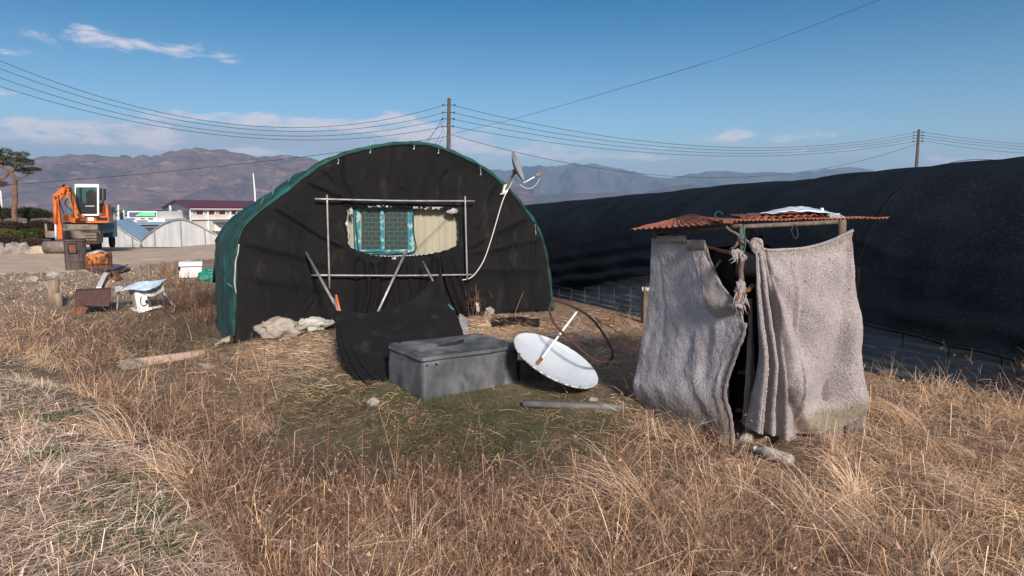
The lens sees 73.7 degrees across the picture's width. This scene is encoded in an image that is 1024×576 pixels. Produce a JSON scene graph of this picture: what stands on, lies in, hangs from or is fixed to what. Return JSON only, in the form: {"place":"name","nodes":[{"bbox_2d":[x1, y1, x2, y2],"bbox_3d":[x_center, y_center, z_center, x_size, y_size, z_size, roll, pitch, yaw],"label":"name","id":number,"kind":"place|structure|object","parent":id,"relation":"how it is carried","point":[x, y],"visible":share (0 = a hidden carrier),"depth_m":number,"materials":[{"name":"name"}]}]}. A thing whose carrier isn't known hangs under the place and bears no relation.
{"place":"outdoors","nodes":[
{"label":"outdoors","id":0,"kind":"place"},
{"bbox_2d":[0,244,214,274],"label":"dirt road","id":1,"kind":"structure","parent":0,"point":[38,263],"depth_m":28.40,"materials":[{"name":"soil"}]},
{"bbox_2d":[62,239,86,270],"bbox_3d":[-13.337,-1.012,20.863,0.630,0.935,0.633,0,6,0],"label":"oil drum","id":2,"kind":"object","parent":1,"relation":"on","point":[75,251],"visible":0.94,"depth_m":20.63,"materials":[{"name":"metal"}]},
{"bbox_2d":[45,207,123,250],"bbox_3d":[-23.627,-3.334,38.106,2.730,2.400,6.670,-3,7,-22],"label":"flatbed truck","id":3,"kind":"object","parent":1,"relation":"on","point":[108,230],"visible":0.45,"depth_m":39.00,"materials":[{"name":"metal"}]},
{"bbox_2d":[41,184,112,253],"bbox_3d":[-22.119,-3.602,35.205,2.863,3.420,4.462,-2,7,-19],"label":"excavator","id":4,"kind":"object","parent":3,"relation":"on","point":[87,203],"visible":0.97,"depth_m":34.30,"materials":[{"name":"metal"}]},
{"bbox_2d":[85,264,130,274],"bbox_3d":[-12.320,-0.574,20.791,1.096,0.090,4.198,-5,8,-39],"label":"scrap sheet","id":5,"kind":"object","parent":1,"relation":"on","point":[102,271],"visible":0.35,"depth_m":20.31,"materials":[{"name":"metal"}]},
{"bbox_2d":[84,250,112,269],"bbox_3d":[-12.815,-0.876,21.135,0.790,0.610,0.779,0,6,0],"label":"rusty barrel","id":6,"kind":"object","parent":5,"relation":"on","point":[99,259],"visible":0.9,"depth_m":20.84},
{"bbox_2d":[105,264,122,269],"bbox_3d":[-12.071,-0.643,20.780,0.356,0.042,2.201,-3,7,-21],"label":"slate sheet","id":7,"kind":"object","parent":5,"relation":"on","point":[114,266],"visible":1,"depth_m":20.43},
{"bbox_2d":[0,147,534,210],"bbox_3d":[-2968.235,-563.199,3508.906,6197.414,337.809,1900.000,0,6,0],"label":"hill","id":8,"kind":"structure","parent":0,"point":[151,191],"depth_m":3070.92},
{"bbox_2d":[0,211,1023,575],"bbox_3d":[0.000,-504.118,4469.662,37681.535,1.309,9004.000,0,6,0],"label":"ground","id":9,"kind":"structure","parent":0,"point":[522,395],"depth_m":6.75,"materials":[{"name":"plant"}]},
{"bbox_2d":[0,204,11,221],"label":"pine","id":10,"kind":"object","parent":9,"relation":"on","point":[5,213],"visible":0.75,"depth_m":42.47,"materials":[{"name":"green plant"}]},
{"bbox_2d":[0,228,20,236],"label":"shrub","id":11,"kind":"object","parent":9,"relation":"on","point":[5,232],"visible":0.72,"depth_m":35.67,"materials":[{"name":"green plant"}]},
{"bbox_2d":[3,242,18,253],"bbox_3d":[-24.487,-1.798,33.500,0.856,0.937,0.770,0,6,0],"label":"boulder","id":12,"kind":"object","parent":9,"relation":"on","point":[10,247],"visible":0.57,"depth_m":33.23,"materials":[{"name":"stone"}]},
{"bbox_2d":[0,235,24,243],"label":"shrub","id":13,"kind":"object","parent":9,"relation":"on","point":[7,239],"visible":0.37,"depth_m":34.66,"materials":[{"name":"green plant"}]},
{"bbox_2d":[0,220,28,230],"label":"shrub","id":14,"kind":"object","parent":9,"relation":"on","point":[13,225],"visible":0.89,"depth_m":37.53,"materials":[{"name":"green plant"}]},
{"bbox_2d":[0,147,42,220],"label":"pine tree","id":15,"kind":"object","parent":9,"relation":"on","point":[23,160],"visible":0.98,"depth_m":39.48,"materials":[{"name":"green plant"}]},
{"bbox_2d":[15,242,29,253],"bbox_3d":[-24.036,-1.818,33.514,0.703,0.867,0.689,6,9,43],"label":"boulder","id":16,"kind":"object","parent":9,"relation":"on","point":[19,250],"visible":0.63,"depth_m":33.26,"materials":[{"name":"stone"}]},
{"bbox_2d":[21,245,29,253],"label":"boulder","id":17,"kind":"object","parent":9,"relation":"on","point":[25,249],"visible":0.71,"depth_m":33.28,"materials":[{"name":"stone"}]},
{"bbox_2d":[13,231,38,239],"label":"shrub","id":18,"kind":"object","parent":9,"relation":"on","point":[26,235],"visible":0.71,"depth_m":35.69,"materials":[{"name":"green plant"}]},
{"bbox_2d":[16,237,48,246],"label":"shrub","id":19,"kind":"object","parent":9,"relation":"on","point":[34,241],"visible":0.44,"depth_m":34.62,"materials":[{"name":"green plant"}]},
{"bbox_2d":[19,228,48,238],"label":"shrub","id":20,"kind":"object","parent":9,"relation":"on","point":[38,231],"visible":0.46,"depth_m":37.05,"materials":[{"name":"green plant"}]},
{"bbox_2d":[17,206,53,221],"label":"shrub","id":21,"kind":"object","parent":9,"relation":"on","point":[28,214],"visible":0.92,"depth_m":41.44,"materials":[{"name":"green plant"}]},
{"bbox_2d":[26,245,45,253],"bbox_3d":[-23.401,-1.790,33.869,1.630,0.640,1.190,0,6,0],"label":"soil mound","id":22,"kind":"object","parent":9,"relation":"on","point":[36,249],"visible":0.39,"depth_m":33.40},
{"bbox_2d":[26,219,53,228],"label":"shrub","id":23,"kind":"object","parent":9,"relation":"on","point":[37,224],"visible":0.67,"depth_m":38.44,"materials":[{"name":"green plant"}]},
{"bbox_2d":[40,225,54,238],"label":"shrub","id":24,"kind":"object","parent":9,"relation":"on","point":[50,228],"visible":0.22,"depth_m":37.65,"materials":[{"name":"green plant"}]},
{"bbox_2d":[46,272,63,277],"bbox_3d":[-12.648,-0.343,18.915,0.445,0.239,0.320,0,6,0],"label":"rubble","id":25,"kind":"object","parent":9,"relation":"on","point":[54,274],"visible":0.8,"depth_m":18.80,"materials":[{"name":"stone"}]},
{"bbox_2d":[73,288,110,313],"bbox_3d":[-9.028,0.273,14.680,0.825,0.490,0.609,-1,7,-13],"label":"rusty box","id":26,"kind":"object","parent":9,"relation":"on","point":[85,299],"visible":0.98,"depth_m":14.50,"materials":[{"name":"metal"}]},
{"bbox_2d":[44,396,149,448],"bbox_3d":[-3.424,1.075,5.490,0.936,0.375,0.689,0,6,0],"label":"grass clump","id":27,"kind":"object","parent":9,"relation":"on","point":[108,430],"visible":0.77,"depth_m":5.49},
{"bbox_2d":[96,273,107,287],"bbox_3d":[-10.830,-0.211,18.041,0.125,0.196,2.462,-3,7,-27],"label":"white board","id":28,"kind":"object","parent":9,"relation":"on","point":[101,281],"visible":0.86,"depth_m":17.89,"materials":[{"name":"paint"}]},
{"bbox_2d":[0,267,211,318],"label":"gravel","id":29,"kind":"structure","parent":9,"relation":"on","point":[72,274],"depth_m":17.70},
{"bbox_2d":[25,276,39,281],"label":"rubble","id":30,"kind":"object","parent":29,"relation":"on","point":[32,278],"visible":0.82,"depth_m":18.23,"materials":[{"name":"stone"}]},
{"bbox_2d":[42,279,62,306],"bbox_3d":[-10.080,0.159,14.968,0.348,0.704,0.313,4,8,35],"label":"tree stump","id":31,"kind":"object","parent":29,"relation":"on","point":[54,295],"visible":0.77,"depth_m":14.91,"materials":[{"name":"brown wood"}]},
{"bbox_2d":[109,270,121,279],"bbox_3d":[-10.785,-0.351,18.575,0.333,0.236,0.484,0,6,0],"label":"curled sheet","id":32,"kind":"object","parent":9,"relation":"on","point":[116,275],"visible":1,"depth_m":18.50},
{"bbox_2d":[86,218,148,246],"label":"plastic greenhouse","id":33,"kind":"object","parent":9,"relation":"on","point":[131,232],"visible":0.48,"depth_m":46.49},
{"bbox_2d":[117,358,142,368],"bbox_3d":[-5.671,1.159,10.163,0.403,0.217,0.250,0,6,0],"label":"rubble","id":34,"kind":"object","parent":9,"relation":"on","point":[125,364],"visible":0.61,"depth_m":10.08,"materials":[{"name":"stone"}]},
{"bbox_2d":[0,344,276,575],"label":"cut straw","id":35,"kind":"object","parent":9,"relation":"on","point":[53,562],"visible":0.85,"depth_m":3.69,"materials":[{"name":"plant"}]},
{"bbox_2d":[112,279,165,310],"bbox_3d":[-8.239,0.282,15.076,1.135,0.951,0.443,0,6,0],"label":"table","id":36,"kind":"object","parent":9,"relation":"on","point":[147,286],"visible":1,"depth_m":15.05,"materials":[{"name":"white plastic"}]},
{"bbox_2d":[65,421,219,501],"bbox_3d":[-2.437,1.172,4.606,1.029,0.544,0.948,0,6,0],"label":"grass clump","id":37,"kind":"object","parent":9,"relation":"on","point":[167,470],"visible":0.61,"depth_m":4.53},
{"bbox_2d":[129,290,160,312],"bbox_3d":[-8.259,0.245,15.220,0.643,0.575,0.525,1,7,9],"label":"broken appliance","id":38,"kind":"object","parent":9,"relation":"on","point":[140,300],"visible":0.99,"depth_m":15.07,"materials":[{"name":"white paint"}]},
{"bbox_2d":[136,222,163,227],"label":"blue roof shed","id":39,"kind":"structure","parent":9,"relation":"on","point":[149,224],"depth_m":83.68,"materials":[{"name":"grey"}]},
{"bbox_2d":[127,211,185,221],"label":"building","id":40,"kind":"structure","parent":9,"relation":"on","point":[150,216],"depth_m":87.58,"materials":[{"name":"white"}]},
{"bbox_2d":[137,260,177,274],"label":"dry bush","id":41,"kind":"object","parent":9,"relation":"on","point":[163,265],"visible":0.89,"depth_m":19.86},
{"bbox_2d":[120,350,204,366],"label":"concrete beam","id":42,"kind":"structure","parent":9,"relation":"on","point":[173,358],"depth_m":10.39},
{"bbox_2d":[148,268,199,288],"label":"dry bush","id":43,"kind":"object","parent":9,"relation":"on","point":[167,280],"visible":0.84,"depth_m":17.55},
{"bbox_2d":[140,218,217,246],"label":"plastic greenhouse","id":44,"kind":"object","parent":9,"relation":"on","point":[178,232],"visible":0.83,"depth_m":47.39,"materials":[{"name":"plastic"}]},
{"bbox_2d":[153,282,214,312],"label":"dry bush","id":45,"kind":"object","parent":9,"relation":"on","point":[178,302],"visible":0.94,"depth_m":15.15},
{"bbox_2d":[176,261,201,279],"bbox_3d":[-8.981,-0.485,19.073,0.811,0.525,0.576,-1,7,-7],"label":"cool box","id":46,"kind":"object","parent":9,"relation":"on","point":[194,267],"visible":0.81,"depth_m":18.86,"materials":[{"name":"white paint"}]},
{"bbox_2d":[168,274,212,298],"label":"dry bush","id":47,"kind":"object","parent":9,"relation":"on","point":[185,289],"visible":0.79,"depth_m":16.37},
{"bbox_2d":[181,300,216,326],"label":"dry bush","id":48,"kind":"object","parent":9,"relation":"on","point":[205,321],"visible":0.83,"depth_m":14.07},
{"bbox_2d":[189,283,215,306],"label":"dry bush","id":49,"kind":"object","parent":9,"relation":"on","point":[208,299],"visible":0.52,"depth_m":15.60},
{"bbox_2d":[196,268,212,281],"bbox_3d":[-8.369,-0.341,18.790,0.660,0.397,0.675,0,6,0],"label":"net bundle","id":50,"kind":"object","parent":9,"relation":"on","point":[205,271],"visible":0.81,"depth_m":18.56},
{"bbox_2d":[161,200,253,230],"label":"school building","id":51,"kind":"structure","parent":9,"relation":"on","point":[213,215],"depth_m":95.56,"materials":[{"name":"grey"}]},
{"bbox_2d":[215,223,224,230],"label":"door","id":52,"kind":"structure","parent":51,"relation":"in","point":[218,226],"depth_m":95.68,"materials":[{"name":"white"}]},
{"bbox_2d":[200,363,214,369],"bbox_3d":[-4.323,1.115,9.673,0.175,0.109,0.151,3,7,26],"label":"rubble","id":53,"kind":"object","parent":9,"relation":"on","point":[204,366],"visible":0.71,"depth_m":9.63,"materials":[{"name":"stone"}]},
{"bbox_2d":[213,336,234,348],"bbox_3d":[-4.488,0.785,11.459,0.538,0.265,1.288,0,6,0],"label":"cloth strip","id":54,"kind":"object","parent":9,"relation":"on","point":[222,340],"visible":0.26,"depth_m":11.11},
{"bbox_2d":[253,316,307,339],"bbox_3d":[-3.750,0.665,10.993,0.961,0.421,0.528,0,6,0],"label":"sack","id":55,"kind":"object","parent":9,"relation":"on","point":[288,327],"visible":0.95,"depth_m":10.86,"materials":[{"name":"fabric"}]},
{"bbox_2d":[298,316,334,331],"bbox_3d":[-3.280,0.607,11.287,0.731,0.270,0.407,0,6,0],"label":"sack","id":56,"kind":"object","parent":9,"relation":"on","point":[314,324],"visible":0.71,"depth_m":11.19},
{"bbox_2d":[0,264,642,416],"bbox_3d":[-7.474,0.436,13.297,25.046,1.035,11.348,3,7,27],"label":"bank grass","id":57,"kind":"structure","parent":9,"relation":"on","point":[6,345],"depth_m":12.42,"materials":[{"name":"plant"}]},
{"bbox_2d":[260,472,392,538],"bbox_3d":[-1.313,1.469,4.587,1.020,0.390,0.613,0,6,0],"label":"grass clump","id":58,"kind":"object","parent":9,"relation":"on","point":[327,507],"visible":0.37,"depth_m":4.57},
{"bbox_2d":[332,473,400,545],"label":"grass clump","id":59,"kind":"object","parent":9,"relation":"on","point":[371,511],"visible":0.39,"depth_m":4.63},
{"bbox_2d":[367,397,379,405],"bbox_3d":[-1.506,1.239,7.427,0.141,0.097,0.117,-4,8,-32],"label":"rubble","id":60,"kind":"object","parent":9,"relation":"on","point":[374,400],"visible":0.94,"depth_m":7.41,"materials":[{"name":"stone"}]},
{"bbox_2d":[212,138,553,346],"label":"tunnel house","id":61,"kind":"structure","parent":9,"relation":"on","point":[263,269],"depth_m":11.85,"materials":[{"name":"fabric"}]},
{"bbox_2d":[305,252,334,306],"bbox_3d":[-2.901,-0.085,10.463,0.042,0.868,1.598,-4,8,-33],"label":"metal pole","id":62,"kind":"object","parent":61,"relation":"attached to","point":[319,277],"visible":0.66,"depth_m":10.53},
{"bbox_2d":[353,206,413,253],"bbox_3d":[-2.235,-1.026,11.937,1.065,0.890,0.092,-3,7,-28],"label":"window","id":63,"kind":"structure","parent":61,"relation":"in","point":[398,221],"depth_m":11.92,"materials":[{"name":"teal glass"}]},
{"bbox_2d":[376,250,406,311],"bbox_3d":[-2.010,-0.109,11.438,0.044,1.008,1.047,2,7,20],"label":"metal pole","id":64,"kind":"object","parent":61,"relation":"attached to","point":[391,282],"visible":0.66,"depth_m":11.42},
{"bbox_2d":[311,195,474,288],"bbox_3d":[-1.997,-0.824,11.789,2.931,1.534,0.201,-3,7,-28],"label":"window guard","id":65,"kind":"object","parent":61,"relation":"attached to","point":[328,248],"visible":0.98,"depth_m":11.64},
{"bbox_2d":[500,152,541,194],"bbox_3d":[0.169,-2.124,12.629,0.638,0.792,0.472,-5,8,-35],"label":"satellite dish","id":66,"kind":"object","parent":61,"relation":"attached to","point":[517,170],"visible":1,"depth_m":12.66,"materials":[{"name":"grey metal"}]},
{"bbox_2d":[462,180,512,280],"bbox_3d":[-0.451,-1.073,12.554,1.060,1.825,0.082,-4,7,-29],"label":"dish cable","id":67,"kind":"object","parent":66,"relation":"hanging from","point":[492,234],"visible":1,"depth_m":12.60,"materials":[{"name":"grey plastic"}]},
{"bbox_2d":[333,273,463,385],"bbox_3d":[-1.480,0.486,9.104,1.868,1.205,1.940,-1,7,-11],"label":"net screen","id":68,"kind":"object","parent":9,"relation":"on","point":[365,341],"visible":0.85,"depth_m":9.36,"materials":[{"name":"black"}]},
{"bbox_2d":[16,308,854,500],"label":"mossy turf","id":69,"kind":"structure","parent":9,"relation":"on","point":[306,413],"depth_m":6.88,"materials":[{"name":"plant"}]},
{"bbox_2d":[441,98,454,148],"bbox_3d":[-3.290,-5.744,35.580,0.756,8.113,0.298,0,6,0],"label":"utility pole","id":70,"kind":"object","parent":9,"relation":"on","point":[448,126],"visible":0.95,"depth_m":35.20,"materials":[{"name":"concrete"}]},
{"bbox_2d":[1,69,441,131],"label":"power cable","id":71,"kind":"object","parent":70,"relation":"attached to","point":[214,125],"visible":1,"depth_m":30.86,"materials":[{"name":"black plastic"}]},
{"bbox_2d":[1,78,442,135],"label":"power cable","id":72,"kind":"object","parent":70,"relation":"attached to","point":[206,129],"visible":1,"depth_m":30.68,"materials":[{"name":"black plastic"}]},
{"bbox_2d":[0,86,443,139],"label":"power cable","id":73,"kind":"object","parent":70,"relation":"attached to","point":[205,133],"visible":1,"depth_m":30.66,"materials":[{"name":"black plastic"}]},
{"bbox_2d":[1,61,443,127],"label":"power cable","id":74,"kind":"object","parent":70,"relation":"attached to","point":[212,121],"visible":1,"depth_m":31.00,"materials":[{"name":"black plastic"}]},
{"bbox_2d":[0,136,446,185],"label":"power cable","id":75,"kind":"object","parent":70,"relation":"attached to","point":[179,170],"visible":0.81,"depth_m":30.48,"materials":[{"name":"black plastic"}]},
{"bbox_2d":[454,0,877,133],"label":"power cable","id":76,"kind":"object","parent":70,"relation":"attached to","point":[670,73],"visible":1,"depth_m":21.65,"materials":[{"name":"black plastic"}]},
{"bbox_2d":[451,134,915,177],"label":"power cable","id":77,"kind":"object","parent":70,"relation":"attached to","point":[674,176],"visible":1,"depth_m":41.27,"materials":[{"name":"black plastic"}]},
{"bbox_2d":[455,119,914,153],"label":"power cable","id":78,"kind":"object","parent":70,"relation":"attached to","point":[668,150],"visible":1,"depth_m":40.37,"materials":[{"name":"black plastic"}]},
{"bbox_2d":[455,113,915,150],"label":"power cable","id":79,"kind":"object","parent":70,"relation":"attached to","point":[674,147],"visible":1,"depth_m":41.10,"materials":[{"name":"black plastic"}]},
{"bbox_2d":[457,127,914,155],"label":"power cable","id":80,"kind":"object","parent":70,"relation":"attached to","point":[663,153],"visible":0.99,"depth_m":40.20,"materials":[{"name":"black plastic"}]},
{"bbox_2d":[457,106,915,147],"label":"power cable","id":81,"kind":"object","parent":70,"relation":"attached to","point":[677,144],"visible":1,"depth_m":40.73,"materials":[{"name":"black plastic"}]},
{"bbox_2d":[388,333,517,399],"bbox_3d":[-0.707,0.905,8.221,1.328,0.530,0.966,-4,8,-34],"label":"storage box","id":82,"kind":"object","parent":9,"relation":"on","point":[425,369],"visible":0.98,"depth_m":7.87,"materials":[{"name":"grey plastic"}]},
{"bbox_2d":[459,314,468,333],"bbox_3d":[-0.793,0.627,11.347,0.160,0.175,1.517,-1,6,-5],"label":"plastic scrap","id":83,"kind":"object","parent":9,"relation":"on","point":[463,324],"visible":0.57,"depth_m":11.44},
{"bbox_2d":[461,288,490,318],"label":"dry bush","id":84,"kind":"object","parent":9,"relation":"on","point":[478,298],"visible":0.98,"depth_m":12.31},
{"bbox_2d":[0,287,961,575],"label":"green sprouts","id":85,"kind":"object","parent":9,"relation":"on","point":[144,509],"visible":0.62,"depth_m":3.77,"materials":[{"name":"plant"}]},
{"bbox_2d":[485,306,493,314],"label":"rock","id":86,"kind":"object","parent":9,"relation":"on","point":[490,310],"visible":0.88,"depth_m":12.83,"materials":[{"name":"stone"}]},
{"bbox_2d":[0,286,1023,575],"bbox_3d":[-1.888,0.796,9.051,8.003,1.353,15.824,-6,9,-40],"label":"dry weeds","id":87,"kind":"object","parent":9,"relation":"on","point":[220,499],"visible":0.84,"depth_m":4.36,"materials":[{"name":"plant"}]},
{"bbox_2d":[492,316,539,326],"bbox_3d":[0.069,0.575,11.879,0.862,0.060,1.013,0,6,0],"label":"net scrap","id":88,"kind":"object","parent":9,"relation":"on","point":[531,322],"visible":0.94,"depth_m":11.80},
{"bbox_2d":[517,360,540,381],"bbox_3d":[0.206,1.016,8.355,0.260,0.240,0.200,-2,7,-14],"label":"concrete block","id":89,"kind":"object","parent":9,"relation":"on","point":[529,373],"depth_m":8.26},
{"bbox_2d":[513,311,597,388],"bbox_3d":[0.511,0.697,7.880,0.988,0.799,1.059,0,6,0],"label":"fallen dish","id":90,"kind":"object","parent":9,"relation":"on","point":[554,360],"visible":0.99,"depth_m":7.94,"materials":[{"name":"white metal"}]},
{"bbox_2d":[502,484,619,561],"bbox_3d":[0.347,1.514,4.298,0.819,0.354,0.662,-4,8,-32],"label":"grass clump","id":91,"kind":"object","parent":9,"relation":"on","point":[556,523],"visible":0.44,"depth_m":4.32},
{"bbox_2d":[523,400,622,411],"bbox_3d":[0.636,1.240,7.184,1.051,0.089,0.079,1,7,10],"label":"plastic pipe","id":92,"kind":"object","parent":9,"relation":"on","point":[554,404],"visible":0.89,"depth_m":7.16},
{"bbox_2d":[134,303,1023,575],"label":"golden straw","id":93,"kind":"object","parent":9,"relation":"on","point":[1013,549],"visible":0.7,"depth_m":4.88,"materials":[{"name":"plant"}]},
{"bbox_2d":[549,300,613,362],"bbox_3d":[0.829,0.500,8.165,0.800,0.689,0.966,0,6,0],"label":"rusty hoop","id":94,"kind":"object","parent":9,"relation":"on","point":[574,343],"visible":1,"depth_m":8.06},
{"bbox_2d":[578,334,594,342],"bbox_3d":[1.146,0.792,10.541,0.269,0.155,0.179,0,6,0],"label":"rubble","id":95,"kind":"object","parent":9,"relation":"on","point":[587,337],"visible":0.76,"depth_m":10.49,"materials":[{"name":"stone"}]},
{"bbox_2d":[525,435,662,524],"bbox_3d":[0.478,1.416,4.895,0.969,0.487,1.133,-4,8,-34],"label":"grass clump","id":96,"kind":"object","parent":9,"relation":"on","point":[606,481],"visible":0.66,"depth_m":4.90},
{"bbox_2d":[602,306,632,324],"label":"dry bush","id":97,"kind":"object","parent":9,"relation":"on","point":[624,317],"visible":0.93,"depth_m":12.05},
{"bbox_2d":[641,286,648,323],"bbox_3d":[2.402,0.343,12.265,0.140,0.740,0.120,-2,7,-17],"label":"wooden post","id":98,"kind":"object","parent":9,"relation":"on","point":[644,299],"visible":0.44,"depth_m":12.21,"materials":[{"name":"brown wood"}]},
{"bbox_2d":[739,433,753,443],"bbox_3d":[2.051,1.331,6.073,0.182,0.093,0.090,3,7,24],"label":"rock","id":99,"kind":"object","parent":9,"relation":"on","point":[745,440],"visible":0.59,"depth_m":6.03,"materials":[{"name":"white stone"}]},
{"bbox_2d":[632,211,889,444],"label":"felt shed","id":100,"kind":"structure","parent":9,"relation":"on","point":[732,334],"depth_m":6.04,"materials":[{"name":"grey fabric"}]},
{"bbox_2d":[760,206,839,214],"bbox_3d":[2.723,-0.727,6.409,1.004,0.083,0.601,0,6,0],"label":"roof plastic","id":101,"kind":"object","parent":100,"relation":"on","point":[799,209],"visible":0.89,"depth_m":6.21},
{"bbox_2d":[826,213,844,219],"bbox_3d":[2.877,-0.622,6.089,0.141,0.096,0.129,0,6,0],"label":"rag","id":102,"kind":"object","parent":100,"relation":"on","point":[833,215],"visible":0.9,"depth_m":6.04,"materials":[{"name":"fabric"}]},
{"bbox_2d":[524,156,1023,405],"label":"greenhouse tunnel","id":103,"kind":"structure","parent":9,"relation":"on","point":[938,254],"depth_m":8.44,"materials":[{"name":"black fabric"}]},
{"bbox_2d":[753,446,794,465],"bbox_3d":[2.149,1.371,5.623,0.104,0.105,0.354,-4,8,-32],"label":"plastic bottle","id":104,"kind":"object","parent":9,"relation":"on","point":[791,459],"visible":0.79,"depth_m":5.56,"materials":[{"name":"white plastic"}]},
{"bbox_2d":[702,439,860,544],"bbox_3d":[1.785,1.300,4.472,0.991,0.476,0.673,3,7,22],"label":"grass clump","id":105,"kind":"object","parent":9,"relation":"on","point":[794,496],"visible":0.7,"depth_m":4.33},
{"bbox_2d":[764,458,928,560],"bbox_3d":[1.945,1.349,4.229,0.953,0.514,0.901,0,6,0],"label":"grass clump","id":106,"kind":"object","parent":9,"relation":"on","point":[869,520],"visible":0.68,"depth_m":4.08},
{"bbox_2d":[866,387,927,432],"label":"grass clump","id":107,"kind":"object","parent":9,"relation":"on","point":[899,413],"visible":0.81,"depth_m":6.45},
{"bbox_2d":[912,129,923,166],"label":"utility pole","id":108,"kind":"object","parent":9,"relation":"on","point":[918,135],"visible":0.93,"depth_m":49.09,"materials":[{"name":"concrete"}]},
{"bbox_2d":[891,468,1010,517],"bbox_3d":[2.955,1.355,4.555,0.851,0.302,0.777,0,6,0],"label":"grass clump","id":109,"kind":"object","parent":9,"relation":"on","point":[938,487],"visible":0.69,"depth_m":4.53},
{"bbox_2d":[964,349,1023,406],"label":"dry bush","id":110,"kind":"object","parent":9,"relation":"on","point":[1005,382],"visible":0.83,"depth_m":7.03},
{"bbox_2d":[0,0,1023,177],"label":"sky","id":111,"kind":"structure","parent":0,"point":[879,69],"materials":[{"name":"blue"}]},
{"bbox_2d":[535,184,708,203],"bbox_3d":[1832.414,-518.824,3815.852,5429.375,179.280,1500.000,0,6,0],"label":"hill","id":112,"kind":"structure","parent":0,"point":[539,199],"depth_m":3853.53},
{"bbox_2d":[491,163,873,195],"bbox_3d":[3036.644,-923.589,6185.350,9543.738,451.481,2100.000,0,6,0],"label":"hill","id":113,"kind":"structure","parent":0,"point":[571,178],"depth_m":6085.14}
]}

